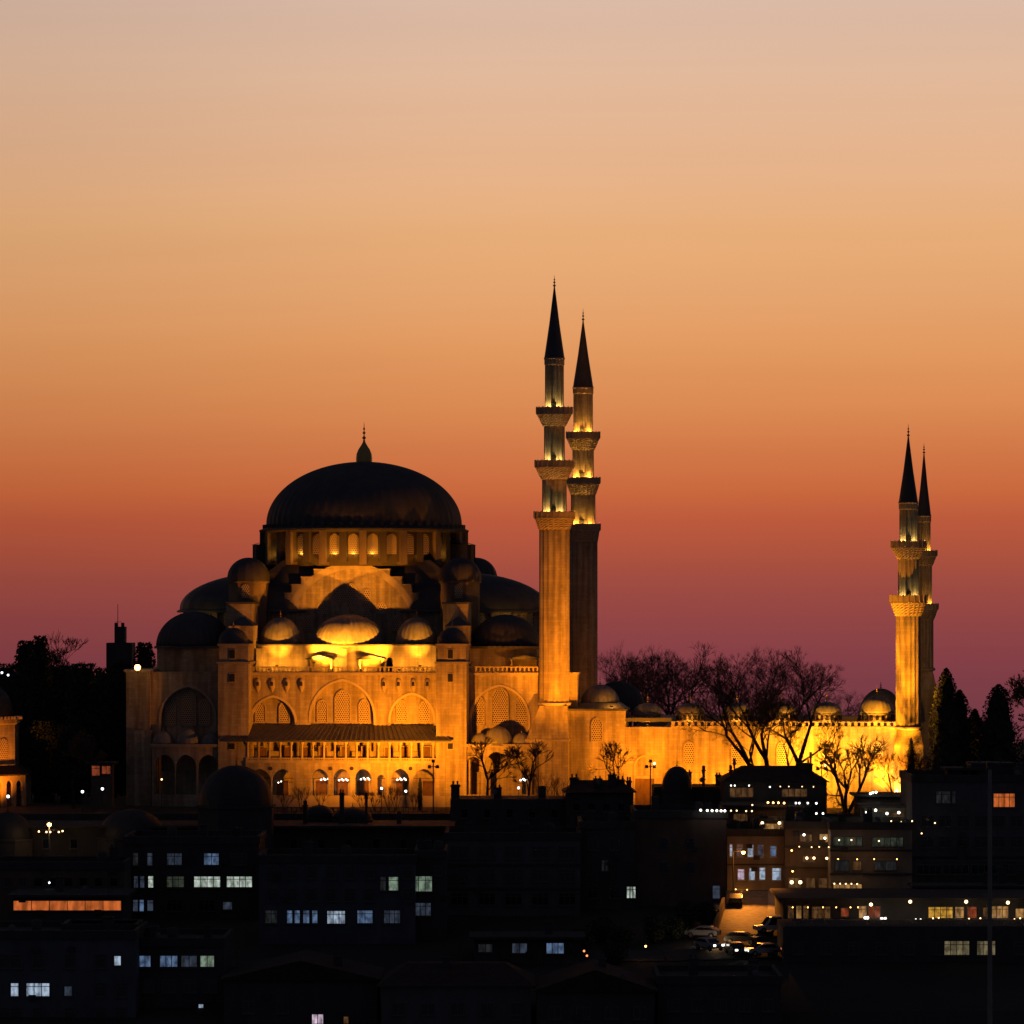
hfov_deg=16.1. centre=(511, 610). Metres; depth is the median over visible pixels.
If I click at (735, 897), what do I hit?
parked car
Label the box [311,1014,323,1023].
window
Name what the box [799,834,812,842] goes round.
window
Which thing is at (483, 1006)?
window
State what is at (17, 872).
apartment block
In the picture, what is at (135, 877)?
window
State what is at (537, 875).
window
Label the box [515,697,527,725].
window
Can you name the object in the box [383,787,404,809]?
shrub
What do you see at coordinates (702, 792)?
wing
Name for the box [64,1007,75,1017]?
window
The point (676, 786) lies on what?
domed hall
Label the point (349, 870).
window
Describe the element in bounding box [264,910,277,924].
window
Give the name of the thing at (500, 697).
window
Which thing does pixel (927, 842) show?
window
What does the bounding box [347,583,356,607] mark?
window
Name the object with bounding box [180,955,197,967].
window
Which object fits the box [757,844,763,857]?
window
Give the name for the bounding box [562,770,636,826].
chimney house
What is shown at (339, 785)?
door
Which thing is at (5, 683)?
evergreen tree
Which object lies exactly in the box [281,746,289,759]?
gallery window
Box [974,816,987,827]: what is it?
window
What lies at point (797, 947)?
window
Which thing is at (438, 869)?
window
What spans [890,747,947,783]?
garden tree
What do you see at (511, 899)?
window
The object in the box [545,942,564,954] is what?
window
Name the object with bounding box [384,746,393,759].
gallery window
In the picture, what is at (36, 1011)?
window
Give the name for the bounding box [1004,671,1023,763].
bare tree
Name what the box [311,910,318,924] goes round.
window
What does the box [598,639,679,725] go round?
bare tree
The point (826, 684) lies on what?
bare tree
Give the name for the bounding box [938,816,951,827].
window
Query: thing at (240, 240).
sky
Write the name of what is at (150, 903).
window
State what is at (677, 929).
garden bush
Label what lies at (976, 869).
window
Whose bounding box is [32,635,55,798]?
evergreen tree
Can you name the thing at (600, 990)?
apartment block
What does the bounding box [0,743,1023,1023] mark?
terrain
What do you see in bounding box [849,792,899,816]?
roof terrace
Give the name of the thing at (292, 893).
window
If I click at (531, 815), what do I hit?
window
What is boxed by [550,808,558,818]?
window
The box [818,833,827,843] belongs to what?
window
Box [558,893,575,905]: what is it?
window
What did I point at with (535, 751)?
garden tree
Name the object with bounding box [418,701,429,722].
window
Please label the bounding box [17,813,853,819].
terrace wall
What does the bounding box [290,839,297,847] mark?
window
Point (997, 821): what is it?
window
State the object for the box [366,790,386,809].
shrub
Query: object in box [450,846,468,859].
window
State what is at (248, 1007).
window
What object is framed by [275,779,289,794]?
door
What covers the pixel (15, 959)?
window
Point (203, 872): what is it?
apartment block
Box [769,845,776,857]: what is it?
window
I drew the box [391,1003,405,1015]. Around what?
window
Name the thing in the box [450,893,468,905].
window
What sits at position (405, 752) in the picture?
gallery window
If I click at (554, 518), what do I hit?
minaret
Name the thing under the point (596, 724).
window
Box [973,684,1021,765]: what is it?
cypress
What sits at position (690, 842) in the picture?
window
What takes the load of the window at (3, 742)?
in the domed tomb
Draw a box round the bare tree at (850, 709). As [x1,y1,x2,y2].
[810,689,864,714]
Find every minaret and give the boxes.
[525,276,574,795]
[566,312,600,704]
[889,425,927,791]
[917,447,938,769]
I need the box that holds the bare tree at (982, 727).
[970,713,1023,758]
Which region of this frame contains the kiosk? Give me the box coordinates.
[86,761,118,808]
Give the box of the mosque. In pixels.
[124,428,539,806]
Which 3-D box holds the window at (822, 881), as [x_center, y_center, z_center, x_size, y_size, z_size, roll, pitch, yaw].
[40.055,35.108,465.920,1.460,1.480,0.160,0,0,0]
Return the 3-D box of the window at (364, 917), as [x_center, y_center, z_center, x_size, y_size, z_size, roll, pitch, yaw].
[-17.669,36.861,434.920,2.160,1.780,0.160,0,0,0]
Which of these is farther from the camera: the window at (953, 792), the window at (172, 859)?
the window at (953, 792)
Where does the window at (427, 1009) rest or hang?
in the apartment block at (445, 990)
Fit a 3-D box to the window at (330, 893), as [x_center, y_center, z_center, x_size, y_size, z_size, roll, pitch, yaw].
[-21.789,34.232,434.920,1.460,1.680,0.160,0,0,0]
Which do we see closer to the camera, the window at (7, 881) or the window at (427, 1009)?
the window at (427, 1009)
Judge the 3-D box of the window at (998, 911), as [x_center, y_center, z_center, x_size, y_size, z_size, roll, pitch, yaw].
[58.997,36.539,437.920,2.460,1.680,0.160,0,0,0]
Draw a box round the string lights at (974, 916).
[932,916,1020,918]
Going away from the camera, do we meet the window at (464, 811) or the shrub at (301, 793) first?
the window at (464, 811)
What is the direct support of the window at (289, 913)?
in the apartment block at (310, 894)
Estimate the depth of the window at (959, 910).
438.01 m
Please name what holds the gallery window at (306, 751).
in the mosque
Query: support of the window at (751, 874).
in the street house at (759, 864)
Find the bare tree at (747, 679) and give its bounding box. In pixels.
[693,651,799,707]
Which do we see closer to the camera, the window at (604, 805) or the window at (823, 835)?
the window at (823, 835)
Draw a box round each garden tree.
[468,737,526,795]
[501,738,553,795]
[586,740,635,778]
[859,743,928,791]
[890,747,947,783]
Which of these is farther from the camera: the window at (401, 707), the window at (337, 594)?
the window at (337, 594)
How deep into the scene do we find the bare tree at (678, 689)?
660.41 m
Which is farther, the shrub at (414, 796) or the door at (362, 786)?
the door at (362, 786)
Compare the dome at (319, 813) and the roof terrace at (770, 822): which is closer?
the roof terrace at (770, 822)
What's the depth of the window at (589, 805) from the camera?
498.03 m
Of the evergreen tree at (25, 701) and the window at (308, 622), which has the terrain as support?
the evergreen tree at (25, 701)
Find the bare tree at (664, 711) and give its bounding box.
[625,652,716,714]
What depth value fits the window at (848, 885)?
461.95 m
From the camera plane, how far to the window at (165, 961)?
401.94 m
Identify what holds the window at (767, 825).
in the roof terrace at (770, 822)
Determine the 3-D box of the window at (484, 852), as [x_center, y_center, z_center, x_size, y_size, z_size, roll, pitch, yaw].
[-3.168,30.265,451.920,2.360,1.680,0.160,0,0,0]
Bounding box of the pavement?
[710,890,774,932]
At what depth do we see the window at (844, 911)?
438.01 m
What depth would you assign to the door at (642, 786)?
526.41 m
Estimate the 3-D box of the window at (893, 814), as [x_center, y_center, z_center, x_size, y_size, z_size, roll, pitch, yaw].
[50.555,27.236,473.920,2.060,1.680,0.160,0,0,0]
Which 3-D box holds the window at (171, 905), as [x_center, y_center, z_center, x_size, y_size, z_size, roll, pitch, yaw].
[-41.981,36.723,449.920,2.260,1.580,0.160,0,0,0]
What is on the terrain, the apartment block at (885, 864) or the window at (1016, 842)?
the apartment block at (885, 864)
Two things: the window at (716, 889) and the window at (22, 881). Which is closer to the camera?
the window at (22, 881)
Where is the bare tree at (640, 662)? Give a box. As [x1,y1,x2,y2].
[598,643,676,725]
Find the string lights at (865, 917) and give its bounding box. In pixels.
[864,916,964,918]
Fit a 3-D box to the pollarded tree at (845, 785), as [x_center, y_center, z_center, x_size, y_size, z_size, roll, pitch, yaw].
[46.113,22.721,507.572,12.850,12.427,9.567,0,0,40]
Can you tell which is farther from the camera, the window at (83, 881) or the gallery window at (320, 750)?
the gallery window at (320, 750)
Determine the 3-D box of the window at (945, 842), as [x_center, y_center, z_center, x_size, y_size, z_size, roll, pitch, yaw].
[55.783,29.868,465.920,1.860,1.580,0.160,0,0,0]
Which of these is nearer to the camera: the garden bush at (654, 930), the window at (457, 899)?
the garden bush at (654, 930)
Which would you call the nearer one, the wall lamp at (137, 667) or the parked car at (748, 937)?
the parked car at (748, 937)
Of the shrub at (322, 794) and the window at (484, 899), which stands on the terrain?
the shrub at (322, 794)
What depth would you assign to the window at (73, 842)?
489.95 m
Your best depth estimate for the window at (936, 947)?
424.95 m
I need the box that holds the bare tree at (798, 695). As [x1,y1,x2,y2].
[762,654,845,714]
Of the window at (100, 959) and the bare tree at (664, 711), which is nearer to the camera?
the window at (100, 959)
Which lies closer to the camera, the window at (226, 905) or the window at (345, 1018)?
the window at (345, 1018)
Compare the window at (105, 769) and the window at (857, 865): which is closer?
the window at (857, 865)
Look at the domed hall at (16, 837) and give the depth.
487.36 m
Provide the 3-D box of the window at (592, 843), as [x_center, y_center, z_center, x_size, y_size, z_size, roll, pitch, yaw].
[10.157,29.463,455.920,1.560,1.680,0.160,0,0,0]
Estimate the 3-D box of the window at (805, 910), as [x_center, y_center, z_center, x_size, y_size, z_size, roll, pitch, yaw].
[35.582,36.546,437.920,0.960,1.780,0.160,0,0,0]
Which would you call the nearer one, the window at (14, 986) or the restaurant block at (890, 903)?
the window at (14, 986)
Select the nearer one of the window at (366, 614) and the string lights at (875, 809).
the string lights at (875, 809)
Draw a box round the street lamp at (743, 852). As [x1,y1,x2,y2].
[732,850,744,892]
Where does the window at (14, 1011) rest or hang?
in the apartment block at (50, 969)
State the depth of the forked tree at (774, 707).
505.26 m
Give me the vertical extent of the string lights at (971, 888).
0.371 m
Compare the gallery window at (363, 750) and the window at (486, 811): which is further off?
the gallery window at (363, 750)
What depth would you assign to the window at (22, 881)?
441.98 m
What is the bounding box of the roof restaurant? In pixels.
[716,752,828,816]
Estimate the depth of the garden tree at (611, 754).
514.99 m
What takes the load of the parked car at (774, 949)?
on the cross street at (669, 955)
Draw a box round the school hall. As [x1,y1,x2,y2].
[7,870,135,920]
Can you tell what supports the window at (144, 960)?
in the apartment block at (183, 967)
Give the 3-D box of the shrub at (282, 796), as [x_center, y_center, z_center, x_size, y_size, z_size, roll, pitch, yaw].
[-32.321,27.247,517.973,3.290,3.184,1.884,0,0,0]
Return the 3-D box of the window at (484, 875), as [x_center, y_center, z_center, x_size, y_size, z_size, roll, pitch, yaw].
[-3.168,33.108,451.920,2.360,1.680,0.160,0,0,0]
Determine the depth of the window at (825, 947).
424.95 m
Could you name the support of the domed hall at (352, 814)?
on the terrain
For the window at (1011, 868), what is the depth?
461.95 m
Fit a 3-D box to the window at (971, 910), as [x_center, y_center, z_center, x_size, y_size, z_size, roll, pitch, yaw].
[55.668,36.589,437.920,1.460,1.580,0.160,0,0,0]
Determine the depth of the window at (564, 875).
452.02 m
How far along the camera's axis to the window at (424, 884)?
436.94 m
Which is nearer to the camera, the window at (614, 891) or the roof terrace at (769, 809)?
the window at (614, 891)
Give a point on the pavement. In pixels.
(771, 904)
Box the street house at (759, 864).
[726,812,783,889]
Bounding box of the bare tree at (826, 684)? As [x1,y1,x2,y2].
[739,650,844,711]
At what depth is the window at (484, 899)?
452.02 m
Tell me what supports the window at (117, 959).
in the apartment block at (50, 969)
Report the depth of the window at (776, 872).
467.97 m
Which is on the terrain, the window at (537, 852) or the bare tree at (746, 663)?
the bare tree at (746, 663)
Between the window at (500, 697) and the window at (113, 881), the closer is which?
the window at (113, 881)
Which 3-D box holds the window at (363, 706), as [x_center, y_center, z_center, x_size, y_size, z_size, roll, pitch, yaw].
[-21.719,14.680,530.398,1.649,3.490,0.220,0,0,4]
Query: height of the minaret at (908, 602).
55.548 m
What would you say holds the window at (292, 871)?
in the apartment block at (310, 894)
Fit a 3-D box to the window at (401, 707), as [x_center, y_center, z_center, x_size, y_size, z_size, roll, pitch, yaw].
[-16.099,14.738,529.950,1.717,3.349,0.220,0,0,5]
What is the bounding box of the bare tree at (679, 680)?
[641,640,735,714]
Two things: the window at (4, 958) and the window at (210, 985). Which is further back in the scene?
the window at (210, 985)
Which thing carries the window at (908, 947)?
in the apartment block at (890, 940)
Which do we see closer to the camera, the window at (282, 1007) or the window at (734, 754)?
the window at (282, 1007)
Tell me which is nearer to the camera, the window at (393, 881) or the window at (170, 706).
the window at (393, 881)
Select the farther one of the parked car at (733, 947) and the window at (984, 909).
the window at (984, 909)
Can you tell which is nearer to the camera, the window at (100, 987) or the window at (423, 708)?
the window at (100, 987)
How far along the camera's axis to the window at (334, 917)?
434.92 m
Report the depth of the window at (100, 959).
397.93 m
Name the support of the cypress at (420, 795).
on the terrain
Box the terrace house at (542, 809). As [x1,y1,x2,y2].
[450,781,565,826]
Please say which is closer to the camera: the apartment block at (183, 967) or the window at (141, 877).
the apartment block at (183, 967)
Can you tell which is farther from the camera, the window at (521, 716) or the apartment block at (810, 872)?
the window at (521, 716)
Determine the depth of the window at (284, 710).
531.31 m
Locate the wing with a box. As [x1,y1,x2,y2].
[652,766,721,804]
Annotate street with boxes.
[580,947,781,960]
[692,890,767,948]
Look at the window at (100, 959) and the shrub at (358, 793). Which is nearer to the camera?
the window at (100, 959)
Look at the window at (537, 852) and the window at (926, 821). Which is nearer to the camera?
the window at (537, 852)
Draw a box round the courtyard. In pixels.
[568,672,896,807]
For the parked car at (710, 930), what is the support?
on the street at (746, 915)
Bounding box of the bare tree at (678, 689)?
[640,655,722,714]
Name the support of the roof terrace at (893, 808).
on the terrain
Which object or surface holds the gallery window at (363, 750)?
in the mosque
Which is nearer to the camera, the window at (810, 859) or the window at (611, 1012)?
the window at (611, 1012)
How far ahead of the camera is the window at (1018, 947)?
424.95 m
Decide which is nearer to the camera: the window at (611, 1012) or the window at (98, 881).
the window at (611, 1012)
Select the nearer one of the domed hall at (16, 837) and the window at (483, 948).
the window at (483, 948)
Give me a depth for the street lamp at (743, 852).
460.44 m
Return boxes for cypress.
[417,777,422,810]
[906,737,916,769]
[924,667,967,769]
[954,689,977,765]
[968,708,982,760]
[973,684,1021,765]
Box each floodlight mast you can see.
[428,759,438,812]
[645,759,655,804]
[816,762,826,775]
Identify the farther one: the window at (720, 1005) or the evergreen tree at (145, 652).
the evergreen tree at (145, 652)
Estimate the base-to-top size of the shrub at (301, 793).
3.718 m
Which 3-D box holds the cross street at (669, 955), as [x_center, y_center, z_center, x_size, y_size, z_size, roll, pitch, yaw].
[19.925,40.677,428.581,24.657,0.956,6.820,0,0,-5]
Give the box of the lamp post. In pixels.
[161,779,162,809]
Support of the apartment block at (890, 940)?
on the terrain
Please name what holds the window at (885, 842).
in the apartment block at (885, 864)
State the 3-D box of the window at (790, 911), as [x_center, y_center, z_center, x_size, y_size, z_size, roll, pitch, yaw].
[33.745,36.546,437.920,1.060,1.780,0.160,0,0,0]
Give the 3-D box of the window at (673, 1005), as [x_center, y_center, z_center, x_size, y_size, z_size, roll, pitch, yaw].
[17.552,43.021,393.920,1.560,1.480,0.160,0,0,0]
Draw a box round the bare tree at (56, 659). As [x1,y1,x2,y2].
[47,629,87,668]
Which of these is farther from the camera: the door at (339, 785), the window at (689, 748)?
the door at (339, 785)
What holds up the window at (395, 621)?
in the mosque
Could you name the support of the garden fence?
on the terrain
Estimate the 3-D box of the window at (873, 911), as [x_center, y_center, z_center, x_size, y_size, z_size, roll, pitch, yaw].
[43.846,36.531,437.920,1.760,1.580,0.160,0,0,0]
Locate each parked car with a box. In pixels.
[684,925,720,937]
[694,937,723,950]
[724,931,760,944]
[724,941,747,955]
[728,893,742,904]
[747,942,780,955]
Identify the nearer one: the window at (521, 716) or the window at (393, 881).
the window at (393, 881)
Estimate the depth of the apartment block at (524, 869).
452.00 m
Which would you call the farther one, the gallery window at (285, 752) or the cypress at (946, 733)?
the gallery window at (285, 752)
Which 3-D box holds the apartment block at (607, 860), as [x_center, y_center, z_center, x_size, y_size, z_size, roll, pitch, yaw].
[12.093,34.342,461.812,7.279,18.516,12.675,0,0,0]
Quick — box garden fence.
[274,807,449,812]
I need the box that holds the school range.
[27,789,455,855]
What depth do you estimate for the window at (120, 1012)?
397.93 m
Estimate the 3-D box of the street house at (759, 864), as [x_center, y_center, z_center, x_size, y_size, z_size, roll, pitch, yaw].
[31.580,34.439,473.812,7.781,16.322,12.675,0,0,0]
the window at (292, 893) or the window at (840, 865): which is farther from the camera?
the window at (840, 865)
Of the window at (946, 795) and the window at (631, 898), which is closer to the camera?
the window at (631, 898)
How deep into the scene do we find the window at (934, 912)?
438.01 m
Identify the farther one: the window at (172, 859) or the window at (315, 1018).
the window at (172, 859)
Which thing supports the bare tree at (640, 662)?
on the terrain
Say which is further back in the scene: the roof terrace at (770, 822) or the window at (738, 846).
the roof terrace at (770, 822)
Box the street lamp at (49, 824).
[47,822,51,855]
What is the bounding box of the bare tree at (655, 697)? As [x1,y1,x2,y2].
[604,647,685,724]
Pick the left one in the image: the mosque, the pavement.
the mosque
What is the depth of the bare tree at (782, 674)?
618.75 m
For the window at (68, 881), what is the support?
in the apartment block at (17, 872)
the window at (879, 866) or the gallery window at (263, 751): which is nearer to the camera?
the window at (879, 866)
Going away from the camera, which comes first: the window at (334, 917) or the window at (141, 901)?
the window at (334, 917)
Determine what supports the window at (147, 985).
in the apartment block at (183, 967)
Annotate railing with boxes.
[796,921,1014,923]
[830,845,908,849]
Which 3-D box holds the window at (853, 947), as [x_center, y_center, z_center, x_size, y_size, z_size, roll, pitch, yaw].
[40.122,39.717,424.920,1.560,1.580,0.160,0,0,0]
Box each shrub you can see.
[276,791,295,809]
[292,787,312,809]
[312,789,330,804]
[350,789,371,806]
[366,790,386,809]
[376,784,401,809]
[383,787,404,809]
[408,791,422,809]
[528,772,561,795]
[547,775,568,795]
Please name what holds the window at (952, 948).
in the apartment block at (890, 940)
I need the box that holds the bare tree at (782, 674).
[743,648,797,714]
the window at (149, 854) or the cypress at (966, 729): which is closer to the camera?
the window at (149, 854)
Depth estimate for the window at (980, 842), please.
465.91 m
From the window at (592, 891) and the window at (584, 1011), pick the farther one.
the window at (592, 891)
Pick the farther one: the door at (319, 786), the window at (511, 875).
the door at (319, 786)
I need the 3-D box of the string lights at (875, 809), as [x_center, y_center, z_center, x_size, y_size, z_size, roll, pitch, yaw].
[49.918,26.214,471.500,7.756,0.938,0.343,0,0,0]
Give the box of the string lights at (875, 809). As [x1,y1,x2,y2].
[865,808,899,814]
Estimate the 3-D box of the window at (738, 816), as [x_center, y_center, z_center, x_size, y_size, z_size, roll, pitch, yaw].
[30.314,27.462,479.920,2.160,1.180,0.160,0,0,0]
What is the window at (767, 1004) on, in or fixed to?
in the apartment block at (692, 992)
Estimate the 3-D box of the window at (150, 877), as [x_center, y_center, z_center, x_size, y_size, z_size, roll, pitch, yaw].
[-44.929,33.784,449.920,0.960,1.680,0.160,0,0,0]
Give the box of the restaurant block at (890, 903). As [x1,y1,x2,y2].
[770,888,1023,918]
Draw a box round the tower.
[106,618,134,671]
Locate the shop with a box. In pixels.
[469,910,585,964]
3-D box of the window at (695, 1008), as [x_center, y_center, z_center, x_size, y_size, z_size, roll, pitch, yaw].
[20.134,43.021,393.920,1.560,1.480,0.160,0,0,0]
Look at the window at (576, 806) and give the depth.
498.03 m
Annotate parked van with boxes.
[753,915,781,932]
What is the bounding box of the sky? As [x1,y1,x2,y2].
[0,0,1023,742]
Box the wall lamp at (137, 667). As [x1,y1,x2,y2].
[134,664,140,672]
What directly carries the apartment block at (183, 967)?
on the terrain
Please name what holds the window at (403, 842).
in the school range
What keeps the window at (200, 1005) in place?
in the apartment block at (183, 967)
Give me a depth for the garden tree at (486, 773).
512.26 m
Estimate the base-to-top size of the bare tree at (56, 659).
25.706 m
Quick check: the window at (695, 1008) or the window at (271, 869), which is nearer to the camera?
the window at (695, 1008)
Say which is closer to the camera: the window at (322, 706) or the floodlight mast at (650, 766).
the floodlight mast at (650, 766)
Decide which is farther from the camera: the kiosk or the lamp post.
the kiosk
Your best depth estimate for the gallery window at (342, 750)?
529.89 m
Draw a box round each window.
[0,738,7,759]
[0,954,9,968]
[0,1007,9,1016]
[2,877,12,887]
[9,982,19,997]
[10,954,22,968]
[10,1007,21,1016]
[12,900,122,911]
[17,877,27,887]
[25,982,50,997]
[31,954,44,968]
[32,1007,43,1016]
[33,877,42,887]
[42,839,50,849]
[48,877,55,887]
[63,954,76,968]
[63,986,73,996]
[64,877,72,887]
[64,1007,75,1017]
[69,839,78,849]
[78,877,88,887]
[91,765,100,776]
[93,877,103,887]
[94,954,106,968]
[94,982,106,997]
[95,1007,105,1017]
[101,765,111,774]
[108,877,118,887]
[113,955,121,966]
[115,982,127,997]
[115,1007,126,1017]
[132,852,138,866]
[132,899,138,912]
[133,875,138,888]
[138,899,144,912]
[139,875,145,888]
[139,955,151,967]
[140,979,154,993]
[146,852,153,866]
[146,900,154,911]
[147,875,154,888]
[159,955,178,967]
[161,979,175,993]
[165,698,175,725]
[165,876,184,888]
[165,900,183,911]
[166,853,182,865]
[179,689,195,725]
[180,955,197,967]
[182,979,196,993]
[193,876,220,888]
[198,900,215,911]
[198,1003,203,1007]
[199,698,210,725]
[199,955,215,967]
[203,853,218,865]
[203,979,217,993]
[222,901,232,910]
[225,876,252,888]
[230,853,247,865]
[241,1001,255,1014]
[255,702,265,722]
[259,746,266,759]
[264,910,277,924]
[267,866,277,879]
[268,888,277,901]
[275,1001,289,1014]
[279,702,289,722]
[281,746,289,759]
[286,866,297,879]
[286,910,292,924]
[287,888,297,901]
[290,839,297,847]
[293,910,300,924]
[300,746,309,759]
[302,910,310,924]
[304,615,312,630]
[305,866,317,879]
[306,888,316,901]
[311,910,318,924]
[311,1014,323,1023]
[317,602,326,613]
[317,699,327,722]
[317,839,324,847]
[318,746,327,759]
[325,866,336,879]
[325,888,335,901]
[326,910,345,924]
[332,610,340,616]
[333,588,341,601]
[334,689,350,722]
[340,746,349,759]
[343,1016,348,1023]
[344,866,355,879]
[345,839,352,847]
[345,888,354,901]
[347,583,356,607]
[356,910,373,924]
[358,699,369,722]
[361,746,370,759]
[362,588,370,607]
[362,610,371,619]
[363,866,374,879]
[364,888,374,901]
[372,839,379,847]
[376,602,386,613]
[379,876,386,891]
[383,910,400,924]
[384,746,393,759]
[387,876,399,891]
[391,615,399,630]
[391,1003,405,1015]
[396,700,407,722]
[400,839,407,847]
[401,746,409,760]
[402,866,413,879]
[402,888,412,901]
[416,876,432,892]
[416,902,431,916]
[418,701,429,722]
[420,1003,435,1015]
[423,746,430,760]
[433,865,442,876]
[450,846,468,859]
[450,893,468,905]
[450,1003,464,1015]
[451,869,468,881]
[460,808,468,818]
[473,697,484,725]
[477,846,495,859]
[477,893,495,905]
[477,943,493,953]
[478,869,494,881]
[479,1003,494,1015]
[483,808,491,818]
[491,687,508,725]
[504,846,522,859]
[504,893,522,905]
[505,808,513,818]
[505,869,521,881]
[509,1003,523,1015]
[511,943,527,954]
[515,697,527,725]
[528,808,536,818]
[531,846,549,859]
[531,869,548,881]
[531,893,549,905]
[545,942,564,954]
[547,1006,561,1019]
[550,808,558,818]
[558,846,575,859]
[558,869,575,881]
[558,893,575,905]
[572,803,580,811]
[576,1006,590,1019]
[586,838,598,850]
[586,886,598,899]
[587,803,595,811]
[591,717,602,741]
[601,860,604,871]
[602,803,609,811]
[604,1006,618,1019]
[605,860,608,871]
[608,838,620,850]
[608,886,620,899]
[616,803,625,811]
[626,886,629,899]
[630,886,632,899]
[632,886,636,899]
[632,1006,647,1019]
[658,838,668,850]
[658,862,668,873]
[666,999,679,1012]
[683,741,694,764]
[685,838,694,850]
[685,862,695,873]
[690,999,703,1012]
[711,885,720,899]
[713,999,727,1012]
[728,844,732,857]
[729,787,753,797]
[731,742,742,764]
[733,813,748,821]
[735,844,743,857]
[736,869,745,880]
[737,999,751,1012]
[746,844,753,857]
[748,868,754,880]
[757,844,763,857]
[758,867,765,880]
[760,823,780,828]
[761,999,774,1012]
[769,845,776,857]
[772,868,781,880]
[776,741,787,764]
[781,788,807,797]
[787,905,793,918]
[788,877,800,887]
[792,942,804,955]
[796,905,801,918]
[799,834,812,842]
[802,856,814,862]
[803,905,808,918]
[806,877,815,887]
[811,906,830,918]
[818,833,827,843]
[818,877,827,887]
[819,942,832,955]
[822,741,833,764]
[832,836,862,846]
[833,883,862,887]
[834,860,849,871]
[840,907,849,917]
[847,942,859,955]
[852,861,862,871]
[858,905,866,918]
[868,906,880,918]
[871,741,882,764]
[871,837,903,847]
[873,812,886,816]
[874,861,897,871]
[875,942,887,955]
[891,812,904,817]
[902,942,915,955]
[916,864,942,874]
[920,816,934,827]
[920,836,934,848]
[928,906,952,918]
[930,942,942,955]
[935,791,942,804]
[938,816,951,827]
[938,836,951,848]
[941,791,951,804]
[943,864,968,874]
[943,940,970,956]
[952,791,956,804]
[955,906,963,917]
[956,816,969,827]
[956,836,969,848]
[967,906,976,918]
[971,864,997,874]
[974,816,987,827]
[974,836,987,848]
[976,940,996,956]
[982,907,987,918]
[992,816,1005,827]
[992,836,1005,848]
[992,905,1008,918]
[993,793,1014,807]
[1002,864,1023,874]
[1009,816,1023,827]
[1009,836,1023,848]
[1013,942,1023,955]
[1015,908,1023,918]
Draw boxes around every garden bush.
[640,915,669,942]
[664,917,688,939]
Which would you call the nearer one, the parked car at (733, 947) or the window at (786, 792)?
the parked car at (733, 947)
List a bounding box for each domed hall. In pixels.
[0,807,33,855]
[96,805,161,855]
[196,761,274,847]
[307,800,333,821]
[332,803,372,822]
[662,765,691,804]
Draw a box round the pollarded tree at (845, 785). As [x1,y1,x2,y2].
[813,730,889,812]
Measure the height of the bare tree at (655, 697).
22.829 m
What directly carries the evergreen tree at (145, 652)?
on the terrain
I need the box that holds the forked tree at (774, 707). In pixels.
[679,646,848,764]
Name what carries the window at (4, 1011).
in the apartment block at (50, 969)
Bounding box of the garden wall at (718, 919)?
[713,897,724,936]
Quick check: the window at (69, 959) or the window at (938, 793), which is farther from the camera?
the window at (938, 793)
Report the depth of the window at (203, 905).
449.93 m
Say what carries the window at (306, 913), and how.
in the apartment block at (310, 894)
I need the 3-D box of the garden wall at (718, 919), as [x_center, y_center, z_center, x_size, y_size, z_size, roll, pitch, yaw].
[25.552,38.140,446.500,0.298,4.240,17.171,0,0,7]
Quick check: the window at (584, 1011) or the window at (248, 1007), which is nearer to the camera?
the window at (584, 1011)
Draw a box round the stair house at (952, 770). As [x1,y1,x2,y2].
[940,766,981,774]
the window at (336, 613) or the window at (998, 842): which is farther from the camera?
the window at (336, 613)
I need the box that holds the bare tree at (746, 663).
[697,644,778,714]
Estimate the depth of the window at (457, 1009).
391.96 m
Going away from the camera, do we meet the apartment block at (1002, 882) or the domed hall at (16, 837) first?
the apartment block at (1002, 882)
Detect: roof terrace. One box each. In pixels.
[719,802,810,823]
[747,816,795,828]
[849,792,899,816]
[856,803,905,817]
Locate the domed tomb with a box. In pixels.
[0,687,33,806]
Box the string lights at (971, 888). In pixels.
[921,888,1023,888]
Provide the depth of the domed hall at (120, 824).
488.80 m
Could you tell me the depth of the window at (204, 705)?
532.35 m
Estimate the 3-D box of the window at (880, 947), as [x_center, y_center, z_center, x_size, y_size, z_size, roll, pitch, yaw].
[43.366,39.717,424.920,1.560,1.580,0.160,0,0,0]
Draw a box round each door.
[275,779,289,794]
[314,779,327,794]
[335,779,348,794]
[356,779,369,794]
[395,779,408,795]
[421,779,434,795]
[635,779,653,804]
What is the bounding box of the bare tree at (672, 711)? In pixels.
[629,649,712,722]
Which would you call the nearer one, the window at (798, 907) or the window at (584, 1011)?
the window at (584, 1011)
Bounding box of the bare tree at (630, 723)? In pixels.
[601,655,670,725]
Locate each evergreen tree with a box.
[0,663,16,711]
[10,640,40,799]
[19,719,59,802]
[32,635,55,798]
[132,641,156,668]
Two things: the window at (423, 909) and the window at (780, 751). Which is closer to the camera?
the window at (423, 909)
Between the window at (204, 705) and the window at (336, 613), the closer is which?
the window at (204, 705)
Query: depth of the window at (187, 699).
532.61 m
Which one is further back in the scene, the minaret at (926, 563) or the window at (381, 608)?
the minaret at (926, 563)
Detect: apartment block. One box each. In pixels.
[0,844,131,920]
[0,909,147,1017]
[123,822,266,918]
[139,920,233,1007]
[220,947,384,1023]
[257,838,416,943]
[376,948,535,1023]
[414,837,448,939]
[444,816,580,915]
[533,955,657,1023]
[577,808,636,908]
[630,793,727,905]
[652,955,782,1023]
[777,919,1023,962]
[778,806,833,887]
[821,807,912,887]
[899,758,1023,858]
[907,864,1023,887]
[912,843,1023,881]
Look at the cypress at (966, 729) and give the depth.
515.97 m
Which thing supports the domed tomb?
on the terrain
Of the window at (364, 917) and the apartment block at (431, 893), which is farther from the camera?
the apartment block at (431, 893)
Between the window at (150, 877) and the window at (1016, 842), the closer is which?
the window at (150, 877)
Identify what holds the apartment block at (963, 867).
on the terrain

